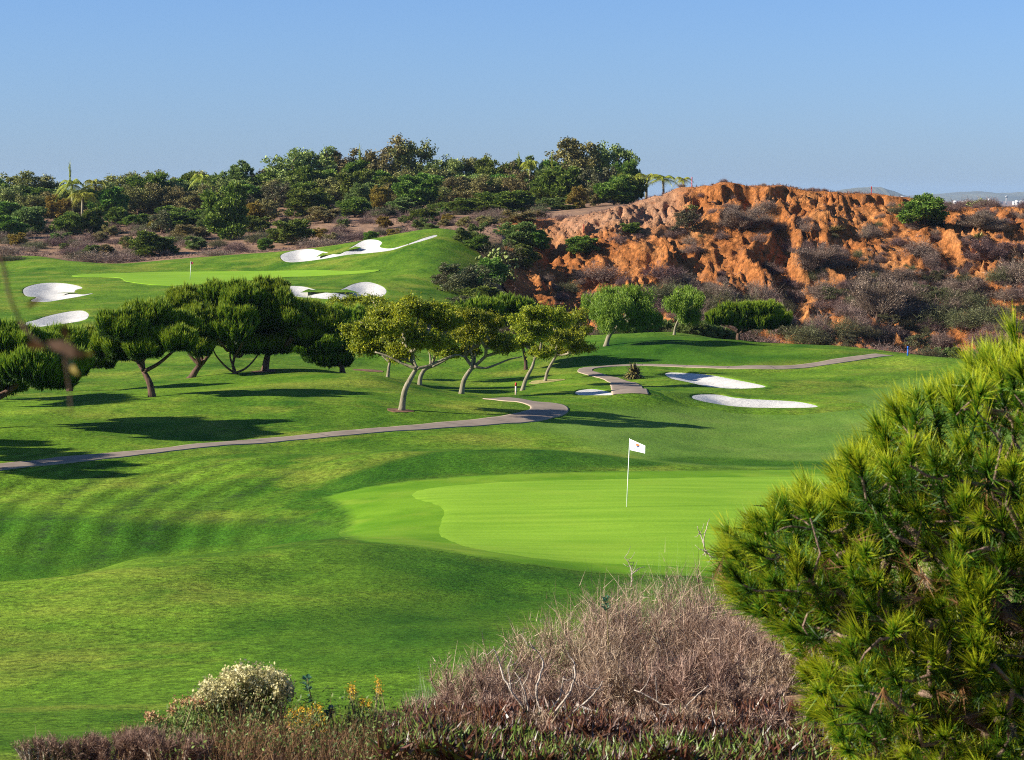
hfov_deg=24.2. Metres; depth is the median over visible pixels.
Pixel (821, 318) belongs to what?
thicket bush
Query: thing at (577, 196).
bush
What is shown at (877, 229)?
dry bush
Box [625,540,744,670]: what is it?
brush bush
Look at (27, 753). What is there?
brush bush
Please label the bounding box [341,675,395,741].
flower stalks
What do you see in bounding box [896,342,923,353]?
thicket bush
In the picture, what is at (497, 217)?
bank bush
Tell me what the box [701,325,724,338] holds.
green weed bush
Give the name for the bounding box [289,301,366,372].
pine tree
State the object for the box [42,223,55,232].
bank bush
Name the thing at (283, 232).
bush
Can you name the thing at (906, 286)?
thicket bush
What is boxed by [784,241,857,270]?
bush
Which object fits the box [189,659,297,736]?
coyote brush
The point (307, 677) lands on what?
leafy weed
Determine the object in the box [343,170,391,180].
tree
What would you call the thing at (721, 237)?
dry bush
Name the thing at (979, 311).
bush
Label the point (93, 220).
shrub
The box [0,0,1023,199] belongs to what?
sky
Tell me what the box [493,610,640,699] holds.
brush bush
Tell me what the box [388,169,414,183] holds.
tree
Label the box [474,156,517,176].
tree
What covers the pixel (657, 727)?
brush bush
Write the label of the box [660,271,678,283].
dry bush
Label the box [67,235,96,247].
bank bush
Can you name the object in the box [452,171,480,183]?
tree
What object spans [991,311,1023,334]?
thicket bush
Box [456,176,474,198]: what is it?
tree
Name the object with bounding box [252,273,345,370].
pine tree
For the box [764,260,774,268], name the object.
dry bush
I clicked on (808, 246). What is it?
dry bush
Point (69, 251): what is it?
bank bush
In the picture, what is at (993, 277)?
thicket bush
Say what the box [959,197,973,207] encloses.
skyline bush
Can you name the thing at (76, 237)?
bush
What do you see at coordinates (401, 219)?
bank shrub
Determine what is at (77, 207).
bush
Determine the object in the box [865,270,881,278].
dry bush
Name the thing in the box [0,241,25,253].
bank bush
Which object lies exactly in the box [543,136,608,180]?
tree
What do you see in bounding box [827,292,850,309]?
dry bush
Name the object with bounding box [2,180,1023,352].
dry grass
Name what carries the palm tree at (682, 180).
on the ground at (132, 589)
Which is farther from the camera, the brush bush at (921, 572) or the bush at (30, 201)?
the bush at (30, 201)
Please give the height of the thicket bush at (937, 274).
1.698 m
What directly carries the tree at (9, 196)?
on the ground at (132, 589)
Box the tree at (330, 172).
[305,168,339,202]
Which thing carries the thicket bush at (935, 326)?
on the eroded cliff
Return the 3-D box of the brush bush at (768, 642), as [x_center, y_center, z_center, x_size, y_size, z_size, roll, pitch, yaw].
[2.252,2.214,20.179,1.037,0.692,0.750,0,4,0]
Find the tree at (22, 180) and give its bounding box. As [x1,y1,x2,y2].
[0,169,53,190]
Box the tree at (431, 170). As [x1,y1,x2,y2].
[416,166,456,177]
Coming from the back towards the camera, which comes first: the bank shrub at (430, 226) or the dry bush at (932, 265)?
the bank shrub at (430, 226)
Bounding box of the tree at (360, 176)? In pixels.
[334,168,376,197]
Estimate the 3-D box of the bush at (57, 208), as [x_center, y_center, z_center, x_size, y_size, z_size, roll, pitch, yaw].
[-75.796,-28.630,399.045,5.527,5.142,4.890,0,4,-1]
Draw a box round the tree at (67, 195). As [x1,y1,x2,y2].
[63,188,98,211]
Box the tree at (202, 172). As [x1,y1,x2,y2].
[195,170,208,174]
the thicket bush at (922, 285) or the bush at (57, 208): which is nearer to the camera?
the thicket bush at (922, 285)
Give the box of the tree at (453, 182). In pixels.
[440,176,474,200]
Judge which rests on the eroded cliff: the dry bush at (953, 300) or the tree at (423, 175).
the dry bush at (953, 300)
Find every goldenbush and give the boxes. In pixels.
[223,721,339,750]
[283,701,331,739]
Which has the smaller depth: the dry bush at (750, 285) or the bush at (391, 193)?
the dry bush at (750, 285)
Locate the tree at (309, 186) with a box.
[276,181,318,201]
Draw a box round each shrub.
[0,215,29,234]
[7,232,27,244]
[10,206,49,233]
[48,211,84,234]
[49,233,64,241]
[59,243,69,249]
[62,232,72,239]
[80,207,107,233]
[82,245,100,254]
[92,231,109,241]
[97,244,114,254]
[100,224,117,236]
[117,236,134,248]
[119,235,133,247]
[147,208,174,233]
[147,220,162,231]
[196,220,205,228]
[198,210,207,220]
[245,194,259,207]
[245,215,270,232]
[257,237,274,249]
[311,228,328,237]
[319,232,337,240]
[335,196,372,217]
[336,219,349,226]
[342,182,380,209]
[363,231,379,239]
[370,206,403,216]
[375,216,393,228]
[384,196,415,212]
[386,228,401,235]
[397,215,409,222]
[411,217,428,229]
[422,223,439,229]
[424,201,453,210]
[436,206,451,213]
[437,218,449,225]
[441,214,455,222]
[455,216,472,227]
[461,204,471,212]
[468,202,507,213]
[480,221,490,227]
[484,635,602,715]
[518,202,548,210]
[533,210,545,218]
[536,197,566,207]
[550,204,576,209]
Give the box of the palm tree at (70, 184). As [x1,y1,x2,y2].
[55,178,85,211]
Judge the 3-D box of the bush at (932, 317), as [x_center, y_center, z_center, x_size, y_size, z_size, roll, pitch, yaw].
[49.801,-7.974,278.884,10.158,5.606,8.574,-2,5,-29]
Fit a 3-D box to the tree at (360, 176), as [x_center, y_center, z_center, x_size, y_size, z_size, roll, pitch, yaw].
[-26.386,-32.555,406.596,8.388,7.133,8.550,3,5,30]
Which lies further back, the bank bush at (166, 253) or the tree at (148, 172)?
the tree at (148, 172)
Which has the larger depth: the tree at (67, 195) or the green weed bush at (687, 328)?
the tree at (67, 195)
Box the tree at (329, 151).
[286,145,340,170]
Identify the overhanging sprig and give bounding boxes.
[0,253,93,413]
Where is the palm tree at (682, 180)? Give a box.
[672,177,690,187]
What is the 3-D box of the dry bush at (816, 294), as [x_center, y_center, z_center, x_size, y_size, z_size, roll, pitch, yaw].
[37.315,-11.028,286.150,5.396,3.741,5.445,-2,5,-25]
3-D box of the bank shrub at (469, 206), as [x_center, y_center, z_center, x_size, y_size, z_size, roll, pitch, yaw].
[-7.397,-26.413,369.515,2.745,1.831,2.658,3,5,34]
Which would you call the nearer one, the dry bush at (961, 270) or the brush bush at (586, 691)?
the brush bush at (586, 691)
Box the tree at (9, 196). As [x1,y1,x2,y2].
[0,185,25,203]
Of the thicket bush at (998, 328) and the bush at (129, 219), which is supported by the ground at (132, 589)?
the bush at (129, 219)
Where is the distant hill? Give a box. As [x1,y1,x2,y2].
[835,187,913,197]
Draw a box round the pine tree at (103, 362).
[63,322,117,390]
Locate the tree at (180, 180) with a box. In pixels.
[169,178,188,182]
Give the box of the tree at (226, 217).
[198,180,249,239]
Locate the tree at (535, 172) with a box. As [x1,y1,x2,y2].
[513,155,549,177]
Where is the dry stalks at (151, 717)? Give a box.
[141,691,207,739]
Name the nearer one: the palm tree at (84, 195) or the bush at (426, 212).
the bush at (426, 212)
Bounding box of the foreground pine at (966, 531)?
[699,305,1023,759]
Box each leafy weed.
[300,674,312,709]
[322,704,336,730]
[600,595,610,668]
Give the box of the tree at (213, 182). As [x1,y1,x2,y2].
[191,177,222,187]
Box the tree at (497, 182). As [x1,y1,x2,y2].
[476,173,511,192]
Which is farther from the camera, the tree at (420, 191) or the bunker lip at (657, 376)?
the tree at (420, 191)
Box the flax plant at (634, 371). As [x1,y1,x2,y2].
[621,361,643,379]
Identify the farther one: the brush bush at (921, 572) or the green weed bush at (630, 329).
the green weed bush at (630, 329)
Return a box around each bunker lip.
[0,282,117,302]
[2,308,107,328]
[262,233,452,265]
[291,280,408,301]
[528,386,671,403]
[621,368,810,392]
[649,389,868,414]
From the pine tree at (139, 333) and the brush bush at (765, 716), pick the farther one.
the pine tree at (139, 333)
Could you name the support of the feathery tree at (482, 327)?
on the ground at (132, 589)
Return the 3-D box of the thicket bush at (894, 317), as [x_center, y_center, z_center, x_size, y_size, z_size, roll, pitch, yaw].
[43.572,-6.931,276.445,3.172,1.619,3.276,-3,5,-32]
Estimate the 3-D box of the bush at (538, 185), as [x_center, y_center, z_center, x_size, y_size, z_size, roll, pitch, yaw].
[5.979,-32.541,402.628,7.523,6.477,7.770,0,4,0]
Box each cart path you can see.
[0,397,568,470]
[577,353,892,394]
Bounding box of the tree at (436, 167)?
[420,162,440,172]
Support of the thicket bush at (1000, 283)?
on the eroded cliff
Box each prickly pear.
[475,247,518,273]
[505,267,518,281]
[683,204,698,208]
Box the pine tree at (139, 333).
[87,294,204,396]
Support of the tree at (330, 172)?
on the ground at (132, 589)
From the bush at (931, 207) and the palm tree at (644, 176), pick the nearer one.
the bush at (931, 207)
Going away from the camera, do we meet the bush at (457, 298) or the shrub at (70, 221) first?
the bush at (457, 298)
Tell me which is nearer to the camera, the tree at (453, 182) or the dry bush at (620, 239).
the dry bush at (620, 239)
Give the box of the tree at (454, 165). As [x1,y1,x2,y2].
[431,154,465,177]
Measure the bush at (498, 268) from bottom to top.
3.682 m
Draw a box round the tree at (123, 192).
[121,185,150,211]
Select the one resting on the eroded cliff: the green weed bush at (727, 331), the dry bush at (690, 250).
the dry bush at (690, 250)
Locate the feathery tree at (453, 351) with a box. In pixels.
[416,299,463,385]
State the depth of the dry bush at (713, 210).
302.97 m
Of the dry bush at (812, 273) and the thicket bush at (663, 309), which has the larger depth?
the dry bush at (812, 273)
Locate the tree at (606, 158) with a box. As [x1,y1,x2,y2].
[584,140,640,181]
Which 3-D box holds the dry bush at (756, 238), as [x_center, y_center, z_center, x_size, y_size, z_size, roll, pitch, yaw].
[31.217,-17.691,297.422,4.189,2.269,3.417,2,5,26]
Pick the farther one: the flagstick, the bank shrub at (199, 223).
the bank shrub at (199, 223)
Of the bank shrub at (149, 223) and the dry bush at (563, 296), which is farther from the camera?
the bank shrub at (149, 223)
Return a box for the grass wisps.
[400,543,715,711]
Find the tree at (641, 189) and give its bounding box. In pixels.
[616,172,648,200]
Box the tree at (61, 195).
[51,186,76,200]
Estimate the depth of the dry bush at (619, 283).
286.00 m
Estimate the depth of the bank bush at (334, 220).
363.84 m
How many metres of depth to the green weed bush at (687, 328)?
193.06 m
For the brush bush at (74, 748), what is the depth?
11.43 m
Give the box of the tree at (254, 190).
[228,179,262,202]
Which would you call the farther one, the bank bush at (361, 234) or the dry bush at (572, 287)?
the bank bush at (361, 234)
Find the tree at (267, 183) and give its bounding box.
[255,178,286,204]
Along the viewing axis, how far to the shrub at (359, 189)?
391.47 m
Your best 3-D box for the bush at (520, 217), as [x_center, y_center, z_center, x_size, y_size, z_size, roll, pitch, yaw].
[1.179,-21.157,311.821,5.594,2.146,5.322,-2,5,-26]
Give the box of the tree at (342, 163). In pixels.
[317,150,351,173]
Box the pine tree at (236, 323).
[195,276,268,373]
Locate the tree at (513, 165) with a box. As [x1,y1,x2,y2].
[500,161,528,177]
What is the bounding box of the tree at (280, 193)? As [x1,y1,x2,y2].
[259,181,292,207]
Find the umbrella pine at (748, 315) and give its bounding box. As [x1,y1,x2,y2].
[704,299,793,339]
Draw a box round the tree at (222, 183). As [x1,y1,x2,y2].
[214,176,255,199]
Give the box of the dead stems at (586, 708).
[576,672,707,715]
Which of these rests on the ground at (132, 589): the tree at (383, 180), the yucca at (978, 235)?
the tree at (383, 180)
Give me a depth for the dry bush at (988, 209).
301.12 m
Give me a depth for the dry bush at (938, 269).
289.92 m
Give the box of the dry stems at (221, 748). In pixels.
[107,691,498,759]
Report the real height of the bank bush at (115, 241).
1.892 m
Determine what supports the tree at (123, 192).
on the ground at (132, 589)
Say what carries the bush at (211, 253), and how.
on the ground at (132, 589)
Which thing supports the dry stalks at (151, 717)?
on the ground at (132, 589)
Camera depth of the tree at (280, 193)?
403.64 m
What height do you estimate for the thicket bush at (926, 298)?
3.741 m
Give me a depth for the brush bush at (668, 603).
20.20 m
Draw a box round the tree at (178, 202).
[160,186,199,211]
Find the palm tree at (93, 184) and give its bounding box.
[73,179,115,200]
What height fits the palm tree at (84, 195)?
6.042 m
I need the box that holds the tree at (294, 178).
[266,174,300,184]
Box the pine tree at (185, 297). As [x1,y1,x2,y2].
[162,281,229,377]
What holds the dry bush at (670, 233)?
on the eroded cliff
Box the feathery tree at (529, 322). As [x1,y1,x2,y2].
[503,301,577,390]
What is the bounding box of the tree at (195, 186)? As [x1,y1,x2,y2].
[171,179,212,192]
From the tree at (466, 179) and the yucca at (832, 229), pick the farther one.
the tree at (466, 179)
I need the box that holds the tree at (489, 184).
[485,180,499,195]
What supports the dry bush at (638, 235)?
on the eroded cliff
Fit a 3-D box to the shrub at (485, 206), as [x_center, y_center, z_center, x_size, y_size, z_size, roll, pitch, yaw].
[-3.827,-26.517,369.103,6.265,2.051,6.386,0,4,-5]
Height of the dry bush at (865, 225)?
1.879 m
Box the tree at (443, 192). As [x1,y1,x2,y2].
[428,185,454,204]
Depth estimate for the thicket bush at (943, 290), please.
281.74 m
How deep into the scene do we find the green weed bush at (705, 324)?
193.79 m
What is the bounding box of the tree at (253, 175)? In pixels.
[249,171,264,178]
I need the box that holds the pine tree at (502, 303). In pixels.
[451,291,534,369]
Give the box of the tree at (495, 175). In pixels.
[491,174,524,190]
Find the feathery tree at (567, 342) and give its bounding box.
[543,306,599,380]
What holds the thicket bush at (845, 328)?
on the eroded cliff
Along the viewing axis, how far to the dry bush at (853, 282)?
285.93 m
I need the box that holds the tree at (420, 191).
[390,174,444,208]
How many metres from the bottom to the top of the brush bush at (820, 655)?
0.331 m
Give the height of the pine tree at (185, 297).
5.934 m
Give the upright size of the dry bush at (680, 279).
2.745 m
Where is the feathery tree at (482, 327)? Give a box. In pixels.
[447,305,521,393]
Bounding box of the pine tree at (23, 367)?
[0,316,95,399]
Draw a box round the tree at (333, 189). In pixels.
[312,176,343,206]
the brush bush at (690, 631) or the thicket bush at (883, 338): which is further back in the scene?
the thicket bush at (883, 338)
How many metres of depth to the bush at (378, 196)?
386.09 m
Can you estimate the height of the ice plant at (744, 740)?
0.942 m
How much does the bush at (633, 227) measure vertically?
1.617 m
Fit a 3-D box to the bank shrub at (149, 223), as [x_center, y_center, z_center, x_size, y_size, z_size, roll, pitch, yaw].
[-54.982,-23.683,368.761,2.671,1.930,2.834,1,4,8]
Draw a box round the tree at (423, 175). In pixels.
[401,172,449,203]
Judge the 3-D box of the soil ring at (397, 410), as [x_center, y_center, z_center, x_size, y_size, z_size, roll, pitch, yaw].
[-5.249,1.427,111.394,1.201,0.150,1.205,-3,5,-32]
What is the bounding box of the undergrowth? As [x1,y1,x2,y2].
[157,685,415,759]
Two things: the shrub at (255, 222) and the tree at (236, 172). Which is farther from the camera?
the tree at (236, 172)
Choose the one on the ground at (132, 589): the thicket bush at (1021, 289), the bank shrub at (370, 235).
the bank shrub at (370, 235)
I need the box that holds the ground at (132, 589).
[0,199,1023,759]
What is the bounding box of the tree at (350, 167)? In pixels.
[340,159,370,175]
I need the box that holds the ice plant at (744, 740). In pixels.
[365,689,968,759]
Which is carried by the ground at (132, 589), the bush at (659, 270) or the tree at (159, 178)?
the tree at (159, 178)
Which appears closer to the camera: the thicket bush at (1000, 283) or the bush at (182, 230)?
the thicket bush at (1000, 283)
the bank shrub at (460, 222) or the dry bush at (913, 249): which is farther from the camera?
the bank shrub at (460, 222)
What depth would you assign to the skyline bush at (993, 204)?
313.91 m
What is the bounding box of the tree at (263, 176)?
[254,172,283,185]
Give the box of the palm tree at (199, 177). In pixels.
[188,173,212,188]
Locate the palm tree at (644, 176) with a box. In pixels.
[633,173,661,198]
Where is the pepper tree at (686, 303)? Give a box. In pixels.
[661,283,705,334]
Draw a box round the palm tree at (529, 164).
[520,160,542,193]
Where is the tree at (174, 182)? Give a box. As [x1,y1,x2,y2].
[159,179,188,209]
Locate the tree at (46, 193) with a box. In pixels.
[29,191,51,206]
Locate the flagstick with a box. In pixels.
[626,438,644,506]
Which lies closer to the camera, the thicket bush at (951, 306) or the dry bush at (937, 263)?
the thicket bush at (951, 306)
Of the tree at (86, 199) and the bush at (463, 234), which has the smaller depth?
the bush at (463, 234)
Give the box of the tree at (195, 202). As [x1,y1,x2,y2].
[179,183,219,210]
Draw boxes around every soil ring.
[252,369,275,372]
[353,369,382,371]
[387,408,413,412]
[530,379,564,383]
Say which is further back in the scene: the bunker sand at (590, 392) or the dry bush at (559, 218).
the dry bush at (559, 218)
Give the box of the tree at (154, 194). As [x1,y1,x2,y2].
[139,181,180,213]
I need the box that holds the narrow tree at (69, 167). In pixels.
[68,165,70,190]
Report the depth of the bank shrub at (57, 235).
350.93 m
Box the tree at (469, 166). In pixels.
[457,153,491,175]
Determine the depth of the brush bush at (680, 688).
16.22 m
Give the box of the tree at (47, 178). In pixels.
[29,174,69,191]
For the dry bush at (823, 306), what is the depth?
283.81 m
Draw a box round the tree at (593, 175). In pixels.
[577,166,619,188]
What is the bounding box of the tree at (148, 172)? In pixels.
[125,169,165,186]
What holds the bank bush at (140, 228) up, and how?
on the ground at (132, 589)
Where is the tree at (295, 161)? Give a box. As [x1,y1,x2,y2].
[260,147,325,178]
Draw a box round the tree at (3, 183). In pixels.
[0,178,16,193]
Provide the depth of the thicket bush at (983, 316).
274.44 m
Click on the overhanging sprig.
(62, 348)
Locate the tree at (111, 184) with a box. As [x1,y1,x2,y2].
[81,182,114,207]
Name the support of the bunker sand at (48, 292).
on the ground at (132, 589)
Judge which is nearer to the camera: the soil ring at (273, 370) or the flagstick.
the flagstick
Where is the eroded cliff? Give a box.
[497,182,1023,353]
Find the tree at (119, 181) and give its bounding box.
[100,170,142,187]
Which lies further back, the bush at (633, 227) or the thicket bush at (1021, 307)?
the bush at (633, 227)
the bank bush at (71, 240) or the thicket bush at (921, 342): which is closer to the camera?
the thicket bush at (921, 342)
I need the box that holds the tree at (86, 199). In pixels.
[73,187,102,211]
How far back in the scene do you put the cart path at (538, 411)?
101.70 m
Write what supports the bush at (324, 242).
on the ground at (132, 589)
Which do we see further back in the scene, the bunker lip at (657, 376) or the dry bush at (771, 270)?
the dry bush at (771, 270)
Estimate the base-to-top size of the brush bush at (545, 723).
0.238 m
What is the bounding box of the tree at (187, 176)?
[179,170,199,182]
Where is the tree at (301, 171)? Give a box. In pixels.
[285,165,329,186]
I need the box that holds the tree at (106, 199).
[80,186,129,220]
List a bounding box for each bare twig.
[624,546,644,586]
[697,519,717,561]
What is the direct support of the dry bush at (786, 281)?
on the eroded cliff
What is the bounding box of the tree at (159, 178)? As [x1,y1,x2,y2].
[125,171,173,212]
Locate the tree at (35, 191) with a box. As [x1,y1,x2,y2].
[6,185,51,199]
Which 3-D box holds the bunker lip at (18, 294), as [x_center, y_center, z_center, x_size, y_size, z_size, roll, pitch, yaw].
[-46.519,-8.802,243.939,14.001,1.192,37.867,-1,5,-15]
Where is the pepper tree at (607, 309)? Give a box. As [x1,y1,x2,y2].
[580,282,665,345]
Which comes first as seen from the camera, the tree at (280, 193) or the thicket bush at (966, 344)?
the thicket bush at (966, 344)
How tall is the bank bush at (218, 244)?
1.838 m
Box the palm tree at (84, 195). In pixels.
[66,191,103,213]
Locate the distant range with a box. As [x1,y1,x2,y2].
[910,191,1023,200]
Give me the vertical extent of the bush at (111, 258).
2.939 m
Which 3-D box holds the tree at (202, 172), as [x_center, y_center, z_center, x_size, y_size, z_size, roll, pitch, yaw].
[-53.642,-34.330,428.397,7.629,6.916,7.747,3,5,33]
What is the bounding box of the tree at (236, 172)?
[209,160,259,186]
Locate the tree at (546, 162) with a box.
[540,159,568,170]
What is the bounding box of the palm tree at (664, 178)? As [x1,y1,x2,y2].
[648,175,677,194]
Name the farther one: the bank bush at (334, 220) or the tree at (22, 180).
the tree at (22, 180)
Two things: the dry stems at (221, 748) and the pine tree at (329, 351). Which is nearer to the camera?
the dry stems at (221, 748)
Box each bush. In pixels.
[0,200,29,222]
[0,234,20,243]
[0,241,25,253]
[2,252,30,260]
[9,728,68,759]
[14,193,46,207]
[17,238,51,248]
[23,246,40,251]
[29,727,115,759]
[39,230,70,245]
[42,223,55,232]
[43,194,71,220]
[55,241,82,254]
[58,249,93,259]
[63,238,79,243]
[63,249,129,262]
[64,234,90,241]
[67,199,83,214]
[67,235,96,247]
[75,239,98,249]
[77,229,107,242]
[83,723,176,759]
[91,227,130,233]
[91,247,155,263]
[105,206,131,225]
[106,722,173,745]
[107,236,118,243]
[112,243,121,254]
[117,213,151,227]
[119,184,158,214]
[119,221,140,229]
[127,227,137,235]
[127,230,180,256]
[130,219,152,231]
[131,226,157,234]
[131,725,215,759]
[154,205,206,227]
[156,250,173,255]
[169,224,210,238]
[169,235,185,242]
[175,232,196,246]
[183,236,207,249]
[191,246,243,256]
[207,239,226,247]
[208,239,227,245]
[217,238,255,252]
[239,227,268,242]
[246,201,267,217]
[256,198,285,221]
[266,217,317,244]
[283,187,336,217]
[287,235,355,247]
[305,206,342,222]
[327,223,353,233]
[329,227,347,239]
[330,214,353,224]
[334,237,348,243]
[335,228,377,240]
[344,227,364,237]
[355,216,375,223]
[357,206,379,217]
[369,185,393,207]
[371,224,387,232]
[377,229,387,235]
[377,706,431,720]
[381,183,396,200]
[394,686,468,717]
[397,225,416,233]
[405,215,434,227]
[406,208,439,223]
[421,640,523,705]
[430,270,455,286]
[434,205,452,219]
[435,261,502,292]
[435,703,492,720]
[442,197,482,213]
[445,295,474,304]
[447,215,456,225]
[451,206,469,214]
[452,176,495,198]
[452,223,484,243]
[455,620,575,704]
[458,682,539,724]
[461,285,507,300]
[462,210,487,219]
[462,234,491,251]
[466,215,492,226]
[471,190,536,212]
[475,216,498,224]
[476,256,508,284]
[480,209,492,214]
[480,231,524,267]
[485,208,503,216]
[492,214,505,222]
[493,221,544,246]
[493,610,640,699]
[497,210,536,223]
[499,326,522,333]
[501,169,534,196]
[503,574,692,704]
[506,660,616,708]
[509,708,568,728]
[510,243,541,267]
[521,230,552,249]
[526,168,564,202]
[527,205,551,212]
[533,207,553,218]
[536,716,597,743]
[540,164,586,203]
[542,272,555,281]
[554,211,568,220]
[554,279,580,292]
[556,291,572,300]
[560,560,741,700]
[564,235,599,254]
[565,185,588,208]
[565,634,704,711]
[571,256,629,281]
[574,277,588,284]
[580,697,666,739]
[583,184,600,205]
[587,174,636,204]
[594,328,619,334]
[603,227,627,245]
[604,630,765,710]
[610,275,635,285]
[611,582,769,691]
[618,318,637,333]
[619,222,642,233]
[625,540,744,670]
[632,228,645,237]
[635,716,689,735]
[636,256,690,279]
[643,284,668,299]
[647,324,661,331]
[655,302,670,312]
[655,697,739,732]
[656,277,695,298]
[658,319,678,331]
[659,272,677,286]
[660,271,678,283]
[665,313,676,317]
[667,232,676,237]
[668,226,689,235]
[670,208,701,230]
[671,325,684,332]
[675,263,693,283]
[678,234,699,243]
[678,323,701,334]
[679,241,705,254]
[682,274,702,286]
[683,617,793,691]
[692,320,717,337]
[699,277,737,296]
[699,283,716,300]
[699,304,707,320]
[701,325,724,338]
[702,277,715,287]
[702,678,792,709]
[703,281,742,310]
[706,205,718,214]
[708,279,740,297]
[710,206,770,230]
[713,226,729,238]
[716,266,725,275]
[717,274,727,282]
[721,326,732,338]
[724,331,736,339]
[730,326,762,340]
[731,288,747,299]
[732,645,810,696]
[733,704,808,735]
[737,287,766,302]
[740,277,759,294]
[740,331,764,340]
[743,329,791,342]
[743,615,819,671]
[745,276,782,301]
[746,278,788,298]
[747,199,774,214]
[749,229,770,242]
[756,290,786,303]
[757,194,776,208]
[759,206,776,222]
[760,299,800,330]
[762,320,802,336]
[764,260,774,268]
[768,263,785,274]
[771,217,787,230]
[776,294,799,312]
[778,274,793,285]
[778,315,828,344]
[780,238,791,252]
[783,283,804,303]
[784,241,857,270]
[786,643,842,664]
[787,215,808,227]
[787,278,801,287]
[791,275,849,300]
[794,330,833,344]
[797,220,819,231]
[798,313,830,332]
[798,320,836,339]
[799,302,833,327]
[800,236,814,250]
[803,216,813,222]
[804,267,821,280]
[807,283,830,299]
[807,293,832,309]
[813,266,825,273]
[813,284,836,301]
[816,266,827,278]
[820,311,867,339]
[821,286,848,299]
[824,298,866,317]
[826,289,844,307]
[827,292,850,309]
[833,244,854,260]
[833,273,860,289]
[834,306,875,326]
[836,333,862,346]
[838,279,851,287]
[842,270,917,320]
[845,260,855,266]
[850,271,857,276]
[852,247,863,258]
[853,324,884,339]
[856,226,873,238]
[858,259,884,271]
[859,312,872,325]
[862,221,873,230]
[864,335,899,351]
[865,225,884,235]
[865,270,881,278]
[873,250,890,261]
[873,318,902,345]
[875,313,900,326]
[877,267,931,284]
[880,318,904,337]
[886,203,904,213]
[888,234,908,245]
[892,233,944,257]
[893,278,924,296]
[894,192,949,224]
[895,281,933,301]
[895,560,933,591]
[896,325,912,338]
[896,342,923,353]
[899,284,939,305]
[899,290,915,306]
[899,317,918,330]
[901,280,935,301]
[902,298,972,328]
[902,332,932,351]
[903,244,924,252]
[903,296,925,310]
[904,221,919,226]
[907,223,919,230]
[909,294,949,314]
[909,301,953,324]
[909,303,946,318]
[910,344,956,357]
[912,282,929,291]
[914,315,945,331]
[914,326,959,347]
[917,324,932,333]
[918,250,941,264]
[922,257,939,267]
[925,286,951,300]
[926,259,952,277]
[929,256,943,270]
[929,269,947,281]
[929,282,943,287]
[931,232,942,240]
[931,276,994,300]
[931,329,955,344]
[934,347,952,357]
[935,277,954,288]
[936,273,952,284]
[936,286,967,303]
[936,293,966,313]
[937,302,981,332]
[940,287,972,310]
[944,199,966,211]
[944,297,1021,331]
[945,294,967,307]
[945,311,977,329]
[947,347,966,358]
[952,209,1017,230]
[954,234,970,244]
[954,263,973,275]
[955,270,983,285]
[956,333,979,356]
[957,235,1019,262]
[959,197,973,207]
[959,282,989,305]
[962,258,976,266]
[963,321,999,345]
[967,196,990,206]
[971,302,983,310]
[972,309,996,323]
[972,329,996,347]
[976,204,997,214]
[977,274,989,289]
[979,325,1023,343]
[980,322,994,330]
[982,302,1018,317]
[983,260,1014,284]
[984,195,1002,206]
[984,248,1023,285]
[985,278,1023,302]
[986,198,1004,206]
[990,257,1015,270]
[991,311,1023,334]
[993,274,1010,285]
[1000,215,1016,224]
[1000,278,1023,298]
[1006,582,1020,602]
[1009,210,1019,217]
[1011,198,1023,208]
[1011,303,1023,316]
[1017,241,1023,252]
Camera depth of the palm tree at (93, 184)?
399.81 m
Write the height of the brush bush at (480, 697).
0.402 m
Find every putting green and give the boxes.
[72,270,378,285]
[412,476,938,567]
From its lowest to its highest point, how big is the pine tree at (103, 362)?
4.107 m
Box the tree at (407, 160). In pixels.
[387,137,438,175]
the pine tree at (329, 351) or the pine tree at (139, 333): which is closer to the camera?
the pine tree at (139, 333)
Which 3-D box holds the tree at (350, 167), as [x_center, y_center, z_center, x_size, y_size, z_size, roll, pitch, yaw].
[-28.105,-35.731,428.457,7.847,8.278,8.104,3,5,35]
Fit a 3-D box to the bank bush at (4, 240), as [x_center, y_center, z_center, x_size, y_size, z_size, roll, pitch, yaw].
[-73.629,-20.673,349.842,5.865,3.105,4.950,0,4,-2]
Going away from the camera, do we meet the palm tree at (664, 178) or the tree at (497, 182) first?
the palm tree at (664, 178)
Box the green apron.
[322,469,933,576]
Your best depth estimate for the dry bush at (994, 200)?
315.89 m
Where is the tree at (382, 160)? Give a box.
[348,132,416,174]
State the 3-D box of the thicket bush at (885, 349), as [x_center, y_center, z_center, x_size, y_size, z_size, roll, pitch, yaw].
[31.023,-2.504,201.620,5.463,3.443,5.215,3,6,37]
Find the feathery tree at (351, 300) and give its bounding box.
[322,292,393,376]
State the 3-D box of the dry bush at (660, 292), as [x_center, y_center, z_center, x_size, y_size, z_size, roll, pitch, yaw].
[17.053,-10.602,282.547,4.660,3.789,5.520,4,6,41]
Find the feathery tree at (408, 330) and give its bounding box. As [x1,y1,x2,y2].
[334,290,466,410]
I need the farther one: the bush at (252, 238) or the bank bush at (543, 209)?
the bank bush at (543, 209)
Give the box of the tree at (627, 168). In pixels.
[610,158,640,177]
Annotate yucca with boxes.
[826,224,844,231]
[930,219,949,225]
[968,232,989,239]
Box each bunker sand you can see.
[23,283,92,301]
[26,311,88,326]
[281,235,436,261]
[290,282,385,298]
[575,389,611,394]
[665,372,764,388]
[692,394,817,407]
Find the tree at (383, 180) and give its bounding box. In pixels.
[373,175,400,199]

